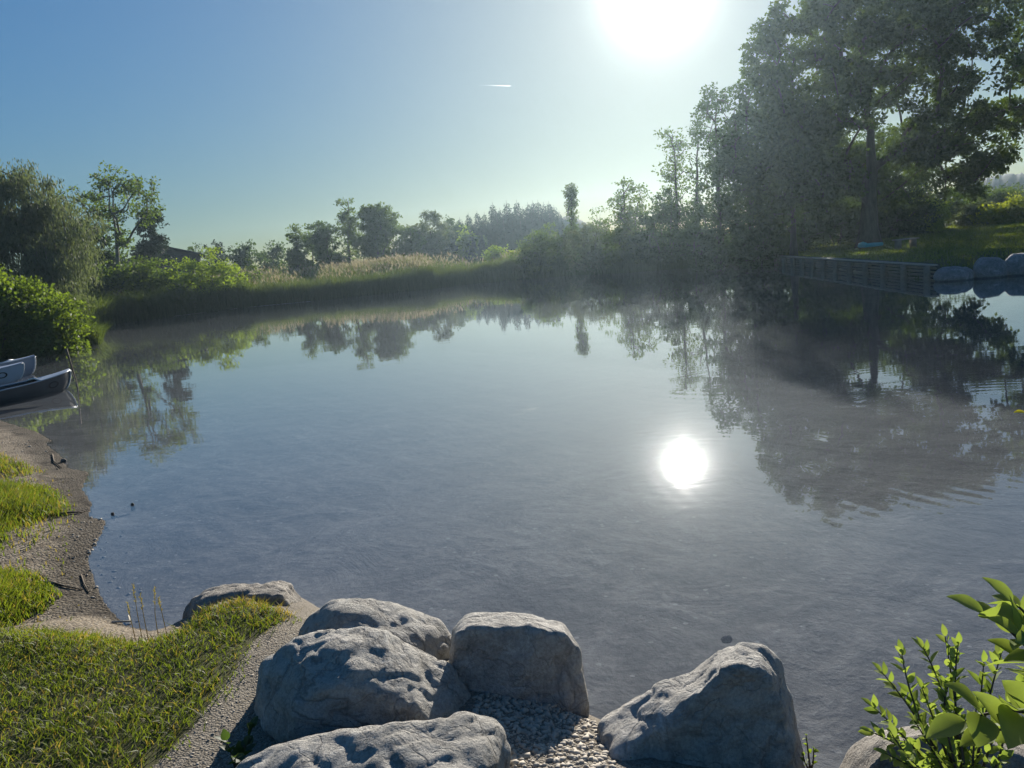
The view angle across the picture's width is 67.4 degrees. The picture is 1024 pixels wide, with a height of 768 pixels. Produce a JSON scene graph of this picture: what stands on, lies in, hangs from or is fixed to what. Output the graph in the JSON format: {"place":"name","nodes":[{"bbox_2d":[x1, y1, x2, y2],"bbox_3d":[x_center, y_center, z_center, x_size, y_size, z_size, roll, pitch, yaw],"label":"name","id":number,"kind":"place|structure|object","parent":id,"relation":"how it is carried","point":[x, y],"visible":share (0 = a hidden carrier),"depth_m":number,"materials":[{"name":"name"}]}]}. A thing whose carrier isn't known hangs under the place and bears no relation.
{"place":"outdoors","nodes":[
{"label":"outdoors","id":0,"kind":"place"},
{"bbox_2d":[0,420,181,642],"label":"beach","id":1,"kind":"structure","parent":0,"point":[72,599],"depth_m":6.12,"materials":[{"name":"sand"}]},
{"bbox_2d":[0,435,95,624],"bbox_3d":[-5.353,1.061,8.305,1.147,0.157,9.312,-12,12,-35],"label":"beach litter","id":2,"kind":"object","parent":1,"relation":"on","point":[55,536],"visible":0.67,"depth_m":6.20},
{"bbox_2d":[0,446,301,767],"bbox_3d":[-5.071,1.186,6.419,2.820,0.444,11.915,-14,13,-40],"label":"grass","id":3,"kind":"structure","parent":1,"relation":"on","point":[23,591],"depth_m":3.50,"materials":[{"name":"plant"}]},
{"bbox_2d":[127,247,205,286],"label":"house","id":4,"kind":"structure","parent":0,"point":[180,254],"depth_m":79.65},
{"bbox_2d":[153,598,708,767],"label":"path","id":5,"kind":"structure","parent":0,"point":[304,609],"depth_m":2.88,"materials":[{"name":"gravel"}]},
{"bbox_2d":[214,716,257,767],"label":"weed","id":6,"kind":"object","parent":5,"relation":"on","point":[241,750],"visible":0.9,"depth_m":2.55,"materials":[{"name":"green plant"}]},
{"bbox_2d":[182,580,301,618],"bbox_3d":[-1.561,1.347,4.405,0.738,0.495,0.521,-5,10,0],"label":"boulder","id":7,"kind":"object","parent":5,"relation":"on","point":[280,591],"visible":0.41,"depth_m":4.24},
{"bbox_2d":[254,626,470,742],"bbox_3d":[-0.594,1.276,3.019,0.908,0.718,0.749,-5,10,0],"label":"boulder","id":8,"kind":"object","parent":5,"relation":"on","point":[319,682],"visible":0.73,"depth_m":2.75,"materials":[{"name":"stone"}]},
{"bbox_2d":[236,711,510,767],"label":"boulder","id":9,"kind":"object","parent":5,"relation":"on","point":[463,739],"visible":1,"depth_m":2.31,"materials":[{"name":"stone"}]},
{"bbox_2d":[298,598,451,659],"bbox_3d":[-0.639,1.212,3.534,0.742,0.482,0.522,-5,10,0],"label":"boulder","id":10,"kind":"object","parent":5,"relation":"on","point":[428,634],"visible":0.42,"depth_m":3.42,"materials":[{"name":"stone"}]},
{"bbox_2d":[449,612,588,716],"bbox_3d":[0.020,1.185,3.203,0.564,0.565,0.485,-5,10,0],"label":"boulder","id":11,"kind":"object","parent":5,"relation":"on","point":[525,656],"visible":0.69,"depth_m":3.00,"materials":[{"name":"stone"}]},
{"bbox_2d":[597,642,805,767],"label":"boulder","id":12,"kind":"object","parent":5,"relation":"on","point":[730,707],"visible":1,"depth_m":2.52,"materials":[{"name":"stone"}]},
{"bbox_2d":[800,734,818,767],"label":"seedling","id":13,"kind":"object","parent":5,"relation":"on","point":[808,751],"visible":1,"depth_m":2.58,"materials":[{"name":"green plant"}]},
{"bbox_2d":[839,723,1023,767],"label":"boulder","id":14,"kind":"object","parent":5,"relation":"on","point":[861,753],"visible":0.31,"depth_m":2.38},
{"bbox_2d":[858,624,1023,767],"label":"leafy shrub","id":15,"kind":"object","parent":5,"relation":"on","point":[956,756],"visible":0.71,"depth_m":1.73,"materials":[{"name":"green plant"}]},
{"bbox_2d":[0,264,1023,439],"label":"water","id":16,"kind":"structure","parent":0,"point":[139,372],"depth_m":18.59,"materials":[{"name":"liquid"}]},
{"bbox_2d":[0,362,24,382],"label":"canoe","id":17,"kind":"object","parent":16,"relation":"on","point":[12,372],"visible":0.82,"depth_m":19.31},
{"bbox_2d":[0,355,35,374],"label":"canoe","id":18,"kind":"object","parent":16,"relation":"on","point":[29,362],"visible":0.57,"depth_m":20.63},
{"bbox_2d":[0,369,77,403],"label":"canoe","id":19,"kind":"object","parent":16,"relation":"on","point":[45,385],"visible":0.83,"depth_m":16.03,"materials":[{"name":"metal"}]},
{"bbox_2d":[64,349,77,385],"bbox_3d":[-9.739,-0.169,17.044,0.147,1.254,0.059,-5,10,0],"label":"mooring stake","id":20,"kind":"object","parent":16,"relation":"in","point":[67,353],"visible":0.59,"depth_m":16.98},
{"bbox_2d":[721,635,731,642],"bbox_3d":[1.095,1.300,3.916,0.060,0.043,0.046,-5,10,0],"label":"stone","id":21,"kind":"object","parent":16,"relation":"in","point":[726,638],"visible":1,"depth_m":3.90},
{"bbox_2d":[0,0,1023,283],"label":"sky","id":22,"kind":"structure","parent":0,"point":[252,118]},
{"bbox_2d":[48,348,1023,767],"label":"pond bed","id":23,"kind":"object","parent":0,"point":[828,528],"visible":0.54,"depth_m":6.70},
{"bbox_2d":[0,290,96,355],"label":"bush","id":24,"kind":"object","parent":23,"relation":"on","point":[57,327],"visible":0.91,"depth_m":27.81,"materials":[{"name":"green plant"}]},
{"bbox_2d":[65,276,259,344],"bbox_3d":[-24.544,-4.247,43.086,16.970,2.673,34.344,-5,10,0],"label":"sedge","id":25,"kind":"object","parent":23,"relation":"on","point":[130,306],"visible":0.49,"depth_m":50.45,"materials":[{"name":"plant"}]},
{"bbox_2d":[1,436,616,767],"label":"pebbles","id":26,"kind":"object","parent":23,"relation":"on","point":[534,726],"visible":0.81,"depth_m":2.72,"materials":[{"name":"gravel"}]},
{"bbox_2d":[933,266,973,281],"bbox_3d":[13.206,-3.189,22.856,1.171,0.666,0.938,-5,10,0],"label":"boulder","id":27,"kind":"object","parent":23,"relation":"on","point":[950,274],"visible":0.59,"depth_m":22.53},
{"bbox_2d":[973,257,1007,278],"bbox_3d":[14.089,-3.288,22.644,0.966,0.937,0.769,-5,10,0],"label":"boulder","id":28,"kind":"object","parent":23,"relation":"on","point":[988,267],"visible":0.63,"depth_m":22.37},
{"bbox_2d":[1005,253,1023,275],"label":"boulder","id":29,"kind":"object","parent":23,"relation":"on","point":[1015,264],"visible":0.46,"depth_m":22.29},
{"bbox_2d":[133,217,1023,319],"bbox_3d":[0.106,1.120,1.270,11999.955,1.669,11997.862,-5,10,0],"label":"ground","id":30,"kind":"structure","parent":0,"point":[964,262],"depth_m":29.42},
{"bbox_2d":[0,264,84,357],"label":"bush","id":31,"kind":"object","parent":30,"relation":"on","point":[17,294],"visible":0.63,"depth_m":28.06,"materials":[{"name":"green plant"}]},
{"bbox_2d":[19,228,88,298],"bbox_3d":[-25.076,-5.730,41.822,3.848,5.566,2.860,-5,10,0],"label":"willow tree","id":32,"kind":"object","parent":30,"relation":"on","point":[44,246],"visible":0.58,"depth_m":41.28,"materials":[{"name":"green plant"}]},
{"bbox_2d":[0,158,112,314],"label":"willow tree","id":33,"kind":"object","parent":30,"relation":"on","point":[31,220],"visible":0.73,"depth_m":42.46,"materials":[{"name":"green plant"}]},
{"bbox_2d":[65,221,131,292],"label":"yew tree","id":34,"kind":"object","parent":30,"relation":"on","point":[109,254],"visible":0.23,"depth_m":62.19,"materials":[{"name":"green plant"}]},
{"bbox_2d":[73,262,124,299],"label":"bush","id":35,"kind":"object","parent":30,"relation":"on","point":[96,288],"visible":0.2,"depth_m":51.72,"materials":[{"name":"green plant"}]},
{"bbox_2d":[55,160,165,291],"bbox_3d":[-27.339,-10.159,53.633,7.621,10.542,5.842,-5,10,0],"label":"open tree","id":36,"kind":"object","parent":30,"relation":"on","point":[111,213],"visible":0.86,"depth_m":52.91,"materials":[{"name":"green plant"}]},
{"bbox_2d":[96,258,145,299],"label":"bush","id":37,"kind":"object","parent":30,"relation":"on","point":[127,276],"visible":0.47,"depth_m":52.66,"materials":[{"name":"green plant"}]},
{"bbox_2d":[125,207,180,288],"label":"yew tree","id":38,"kind":"object","parent":30,"relation":"on","point":[151,246],"visible":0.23,"depth_m":69.24,"materials":[{"name":"green plant"}]},
{"bbox_2d":[118,255,197,295],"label":"bush","id":39,"kind":"object","parent":30,"relation":"on","point":[150,274],"visible":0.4,"depth_m":54.03,"materials":[{"name":"green plant"}]},
{"bbox_2d":[188,242,208,264],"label":"tree","id":40,"kind":"object","parent":30,"relation":"on","point":[190,248],"visible":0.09,"depth_m":95.40,"materials":[{"name":"green plant"}]},
{"bbox_2d":[161,246,250,296],"bbox_3d":[-22.085,-7.701,55.340,6.385,4.400,5.895,-5,10,0],"label":"bush","id":41,"kind":"object","parent":30,"relation":"on","point":[206,270],"visible":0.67,"depth_m":54.19,"materials":[{"name":"green plant"}]},
{"bbox_2d":[201,239,229,270],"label":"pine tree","id":42,"kind":"object","parent":30,"relation":"on","point":[221,249],"visible":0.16,"depth_m":93.25,"materials":[{"name":"green plant"}]},
{"bbox_2d":[219,263,268,284],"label":"bush","id":43,"kind":"object","parent":30,"relation":"on","point":[249,273],"visible":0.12,"depth_m":59.46,"materials":[{"name":"green plant"}]},
{"bbox_2d":[222,239,267,272],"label":"tree","id":44,"kind":"object","parent":30,"relation":"on","point":[241,256],"visible":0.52,"depth_m":92.53,"materials":[{"name":"green plant"}]},
{"bbox_2d":[253,239,288,272],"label":"tree","id":45,"kind":"object","parent":30,"relation":"on","point":[272,263],"visible":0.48,"depth_m":101.05,"materials":[{"name":"green plant"}]},
{"bbox_2d":[281,223,313,277],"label":"oak tree","id":46,"kind":"object","parent":30,"relation":"on","point":[295,256],"visible":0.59,"depth_m":82.97,"materials":[{"name":"green plant"}]},
{"bbox_2d":[302,222,316,269],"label":"tree","id":47,"kind":"object","parent":30,"relation":"on","point":[306,244],"visible":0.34,"depth_m":91.53,"materials":[{"name":"green plant"}]},
{"bbox_2d":[303,220,351,269],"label":"tree","id":48,"kind":"object","parent":30,"relation":"on","point":[324,252],"visible":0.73,"depth_m":88.14,"materials":[{"name":"green plant"}]},
{"bbox_2d":[329,197,365,263],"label":"tree","id":49,"kind":"object","parent":30,"relation":"on","point":[344,216],"visible":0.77,"depth_m":89.76,"materials":[{"name":"green plant"}]},
{"bbox_2d":[348,201,409,261],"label":"tree","id":50,"kind":"object","parent":30,"relation":"on","point":[378,227],"visible":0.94,"depth_m":88.49,"materials":[{"name":"green plant"}]},
{"bbox_2d":[391,224,430,256],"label":"tree","id":51,"kind":"object","parent":30,"relation":"on","point":[413,243],"visible":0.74,"depth_m":91.01,"materials":[{"name":"green plant"}]},
{"bbox_2d":[404,210,458,263],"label":"tree","id":52,"kind":"object","parent":30,"relation":"on","point":[432,246],"visible":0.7,"depth_m":96.97,"materials":[{"name":"green plant"}]},
{"bbox_2d":[448,234,460,262],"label":"spruce tree","id":53,"kind":"object","parent":30,"relation":"on","point":[454,247],"visible":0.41,"depth_m":100.04,"materials":[{"name":"green plant"}]},
{"bbox_2d":[202,221,709,307],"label":"reeds","id":54,"kind":"object","parent":30,"relation":"on","point":[397,273],"visible":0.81,"depth_m":58.65,"materials":[{"name":"plant"}]},
{"bbox_2d":[442,214,471,257],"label":"tree","id":55,"kind":"object","parent":30,"relation":"on","point":[451,225],"visible":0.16,"depth_m":107.07,"materials":[{"name":"green plant"}]},
{"bbox_2d":[454,225,478,269],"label":"tree","id":56,"kind":"object","parent":30,"relation":"on","point":[462,242],"visible":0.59,"depth_m":99.17,"materials":[{"name":"green plant"}]},
{"bbox_2d":[464,231,477,264],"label":"spruce tree","id":57,"kind":"object","parent":30,"relation":"on","point":[472,253],"visible":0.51,"depth_m":98.82,"materials":[{"name":"green plant"}]},
{"bbox_2d":[474,213,481,233],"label":"spruce tree","id":58,"kind":"object","parent":30,"relation":"on","point":[477,223],"visible":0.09,"depth_m":117.86,"materials":[{"name":"green plant"}]},
{"bbox_2d":[476,235,487,263],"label":"spruce tree","id":59,"kind":"object","parent":30,"relation":"on","point":[481,246],"visible":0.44,"depth_m":96.19,"materials":[{"name":"green plant"}]},
{"bbox_2d":[480,222,488,244],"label":"spruce tree","id":60,"kind":"object","parent":30,"relation":"on","point":[483,231],"visible":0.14,"depth_m":102.78,"materials":[{"name":"green plant"}]},
{"bbox_2d":[487,203,498,238],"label":"spruce tree","id":61,"kind":"object","parent":30,"relation":"on","point":[490,224],"visible":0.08,"depth_m":111.10,"materials":[{"name":"green plant"}]},
{"bbox_2d":[480,244,508,261],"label":"bush","id":62,"kind":"object","parent":30,"relation":"on","point":[495,253],"visible":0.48,"depth_m":77.33,"materials":[{"name":"green plant"}]},
{"bbox_2d":[490,213,506,238],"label":"spruce tree","id":63,"kind":"object","parent":30,"relation":"on","point":[494,226],"visible":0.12,"depth_m":107.88,"materials":[{"name":"green plant"}]},
{"bbox_2d":[494,220,503,246],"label":"spruce tree","id":64,"kind":"object","parent":30,"relation":"on","point":[498,232],"visible":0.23,"depth_m":102.08,"materials":[{"name":"green plant"}]},
{"bbox_2d":[500,212,509,239],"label":"spruce tree","id":65,"kind":"object","parent":30,"relation":"on","point":[506,229],"visible":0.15,"depth_m":108.82,"materials":[{"name":"green plant"}]},
{"bbox_2d":[502,231,509,254],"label":"spruce tree","id":66,"kind":"object","parent":30,"relation":"on","point":[505,242],"visible":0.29,"depth_m":97.92,"materials":[{"name":"green plant"}]},
{"bbox_2d":[502,203,517,232],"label":"spruce tree","id":67,"kind":"object","parent":30,"relation":"on","point":[508,216],"visible":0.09,"depth_m":110.99,"materials":[{"name":"green plant"}]},
{"bbox_2d":[508,236,516,251],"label":"spruce tree","id":68,"kind":"object","parent":30,"relation":"on","point":[513,245],"visible":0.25,"depth_m":95.60,"materials":[{"name":"green plant"}]},
{"bbox_2d":[513,200,524,240],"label":"spruce tree","id":69,"kind":"object","parent":30,"relation":"on","point":[516,213],"visible":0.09,"depth_m":111.97,"materials":[{"name":"green plant"}]},
{"bbox_2d":[515,211,523,235],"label":"spruce tree","id":70,"kind":"object","parent":30,"relation":"on","point":[519,224],"visible":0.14,"depth_m":107.86,"materials":[{"name":"green plant"}]},
{"bbox_2d":[524,202,537,231],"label":"spruce tree","id":71,"kind":"object","parent":30,"relation":"on","point":[526,217],"visible":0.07,"depth_m":109.30,"materials":[{"name":"green plant"}]},
{"bbox_2d":[507,222,574,274],"bbox_3d":[1.965,-10.508,59.769,5.050,4.011,5.174,2,12,37],"label":"bush","id":72,"kind":"object","parent":30,"relation":"on","point":[533,251],"visible":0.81,"depth_m":59.14,"materials":[{"name":"green plant"}]},
{"bbox_2d":[533,202,548,231],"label":"spruce tree","id":73,"kind":"object","parent":30,"relation":"on","point":[538,210],"visible":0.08,"depth_m":110.17,"materials":[{"name":"green plant"}]},
{"bbox_2d":[545,201,560,231],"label":"spruce tree","id":74,"kind":"object","parent":30,"relation":"on","point":[550,212],"visible":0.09,"depth_m":110.95,"materials":[{"name":"green plant"}]},
{"bbox_2d":[556,212,565,240],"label":"spruce tree","id":75,"kind":"object","parent":30,"relation":"on","point":[561,223],"visible":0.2,"depth_m":111.96,"materials":[{"name":"green plant"}]},
{"bbox_2d":[561,182,579,246],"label":"poplar tree","id":76,"kind":"object","parent":30,"relation":"on","point":[570,193],"visible":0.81,"depth_m":64.09,"materials":[{"name":"green plant"}]},
{"bbox_2d":[558,221,612,273],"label":"bush","id":77,"kind":"object","parent":30,"relation":"on","point":[592,247],"visible":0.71,"depth_m":55.59,"materials":[{"name":"green plant"}]},
{"bbox_2d":[586,209,609,246],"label":"tree","id":78,"kind":"object","parent":30,"relation":"on","point":[597,222],"visible":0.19,"depth_m":62.40,"materials":[{"name":"green plant"}]},
{"bbox_2d":[595,177,651,236],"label":"slender tree","id":79,"kind":"object","parent":30,"relation":"on","point":[624,198],"visible":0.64,"depth_m":54.62,"materials":[{"name":"green plant"}]},
{"bbox_2d":[516,235,732,278],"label":"undergrowth","id":80,"kind":"object","parent":30,"relation":"on","point":[560,268],"visible":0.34,"depth_m":54.53,"materials":[{"name":"green plant"}]},
{"bbox_2d":[597,202,672,268],"bbox_3d":[8.410,-10.504,54.194,5.660,4.502,4.886,-11,11,-29],"label":"bush","id":81,"kind":"object","parent":30,"relation":"on","point":[615,236],"visible":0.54,"depth_m":53.40,"materials":[{"name":"green plant"}]},
{"bbox_2d":[619,188,702,266],"bbox_3d":[10.596,-10.761,52.932,5.630,5.266,5.930,2,12,39],"label":"bush","id":82,"kind":"object","parent":30,"relation":"on","point":[669,213],"visible":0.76,"depth_m":52.01,"materials":[{"name":"green plant"}]},
{"bbox_2d":[651,126,702,233],"bbox_3d":[11.618,-13.735,55.263,3.716,9.418,3.699,-10,11,-25],"label":"slender tree","id":83,"kind":"object","parent":30,"relation":"on","point":[672,176],"visible":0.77,"depth_m":54.70,"materials":[{"name":"green plant"}]},
{"bbox_2d":[683,119,707,230],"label":"slender tree","id":84,"kind":"object","parent":30,"relation":"on","point":[697,195],"visible":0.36,"depth_m":53.67,"materials":[{"name":"green plant"}]},
{"bbox_2d":[667,196,748,268],"bbox_3d":[12.859,-9.473,48.325,5.697,4.810,5.697,1,11,32],"label":"bush","id":85,"kind":"object","parent":30,"relation":"on","point":[706,243],"visible":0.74,"depth_m":47.74,"materials":[{"name":"green plant"}]},
{"bbox_2d":[689,82,741,263],"bbox_3d":[13.186,-13.194,48.656,3.595,11.498,3.283,0,11,30],"label":"tall tree","id":86,"kind":"object","parent":30,"relation":"on","point":[707,106],"visible":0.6,"depth_m":48.27,"materials":[{"name":"green plant"}]},
{"bbox_2d":[700,66,799,261],"bbox_3d":[13.950,-12.406,44.605,5.962,11.221,4.646,-5,10,0],"label":"tall tree","id":87,"kind":"object","parent":30,"relation":"on","point":[730,141],"visible":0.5,"depth_m":43.82,"materials":[{"name":"green plant"}]},
{"bbox_2d":[719,201,808,267],"bbox_3d":[14.483,-8.616,44.382,5.201,4.036,5.258,-5,10,0],"label":"bush","id":88,"kind":"object","parent":30,"relation":"on","point":[761,244],"visible":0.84,"depth_m":43.36,"materials":[{"name":"green plant"}]},
{"bbox_2d":[745,75,851,255],"bbox_3d":[15.036,-11.539,41.076,5.242,9.366,5.180,-5,10,0],"label":"tall tree","id":89,"kind":"object","parent":30,"relation":"on","point":[773,167],"visible":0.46,"depth_m":40.50,"materials":[{"name":"green plant"}]},
{"bbox_2d":[774,255,939,281],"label":"retaining wall","id":90,"kind":"structure","parent":30,"relation":"on","point":[925,272],"depth_m":28.70,"materials":[{"name":"brown wood"}]},
{"bbox_2d":[711,0,1023,248],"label":"maple tree","id":91,"kind":"object","parent":30,"relation":"on","point":[926,141],"visible":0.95,"depth_m":38.59,"materials":[{"name":"green plant"}]},
{"bbox_2d":[822,115,913,203],"bbox_3d":[25.700,-15.838,58.611,8.617,9.023,9.001,-5,10,0],"label":"tall tree","id":92,"kind":"object","parent":30,"relation":"on","point":[865,133],"depth_m":56.58,"materials":[{"name":"green plant"}]},
{"bbox_2d":[856,184,946,237],"bbox_3d":[24.790,-11.278,50.314,5.784,3.672,5.909,-5,10,0],"label":"bush","id":93,"kind":"object","parent":30,"relation":"on","point":[890,226],"visible":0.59,"depth_m":49.00,"materials":[{"name":"green plant"}]},
{"bbox_2d":[842,123,962,220],"bbox_3d":[28.370,-15.293,57.419,8.881,8.151,9.063,-5,10,0],"label":"tall tree","id":94,"kind":"object","parent":30,"relation":"on","point":[949,192],"visible":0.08,"depth_m":55.56,"materials":[{"name":"green plant"}]},
{"bbox_2d":[786,220,1023,266],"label":"grass","id":95,"kind":"structure","parent":30,"relation":"on","point":[934,246],"depth_m":35.30,"materials":[{"name":"plant"}]},
{"bbox_2d":[858,242,882,247],"bbox_3d":[18.482,-7.225,39.627,1.033,0.290,0.720,-7,10,-8],"label":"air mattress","id":96,"kind":"object","parent":95,"relation":"on","point":[864,244],"visible":0.99,"depth_m":39.34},
{"bbox_2d":[892,237,918,249],"bbox_3d":[18.241,-6.500,35.593,1.100,0.475,0.440,-7,10,-12],"label":"bench","id":97,"kind":"object","parent":30,"relation":"on","point":[912,242],"visible":0.84,"depth_m":35.50,"materials":[{"name":"grey stone"}]},
{"bbox_2d":[901,182,954,232],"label":"bush","id":98,"kind":"object","parent":30,"relation":"on","point":[940,223],"visible":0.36,"depth_m":50.36,"materials":[{"name":"green plant"}]},
{"bbox_2d":[926,187,972,223],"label":"bush","id":99,"kind":"object","parent":30,"relation":"on","point":[958,202],"visible":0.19,"depth_m":58.66,"materials":[{"name":"green plant"}]},
{"bbox_2d":[949,198,998,226],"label":"bush","id":100,"kind":"object","parent":30,"relation":"on","point":[962,219],"visible":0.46,"depth_m":51.97,"materials":[{"name":"green plant"}]},
{"bbox_2d":[960,178,1008,204],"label":"bush","id":101,"kind":"object","parent":30,"relation":"on","point":[983,185],"visible":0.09,"depth_m":64.49,"materials":[{"name":"green plant"}]},
{"bbox_2d":[958,42,1023,96],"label":"maple tree","id":102,"kind":"object","parent":30,"relation":"on","point":[1017,61],"visible":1,"depth_m":33.01,"materials":[{"name":"green plant"}]},
{"bbox_2d":[966,191,1023,225],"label":"bush","id":103,"kind":"object","parent":30,"relation":"on","point":[1010,211],"visible":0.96,"depth_m":49.78,"materials":[{"name":"green plant"}]},
{"bbox_2d":[974,183,1023,205],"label":"bush","id":104,"kind":"object","parent":30,"relation":"on","point":[998,196],"visible":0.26,"depth_m":60.91,"materials":[{"name":"green plant"}]},
{"bbox_2d":[998,181,1023,197],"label":"bush","id":105,"kind":"object","parent":30,"relation":"on","point":[1020,190],"visible":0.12,"depth_m":81.92,"materials":[{"name":"green plant"}]},
{"bbox_2d":[562,216,602,246],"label":"hill","id":106,"kind":"structure","parent":0,"point":[566,222],"depth_m":141.26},
{"bbox_2d":[926,577,1023,749],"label":"broadleaf shrub","id":107,"kind":"object","parent":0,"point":[1005,614],"visible":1,"depth_m":0.96,"materials":[{"name":"green plant"}]},
{"bbox_2d":[941,172,1023,202],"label":"hill","id":108,"kind":"structure","parent":0,"point":[1011,178],"depth_m":167.00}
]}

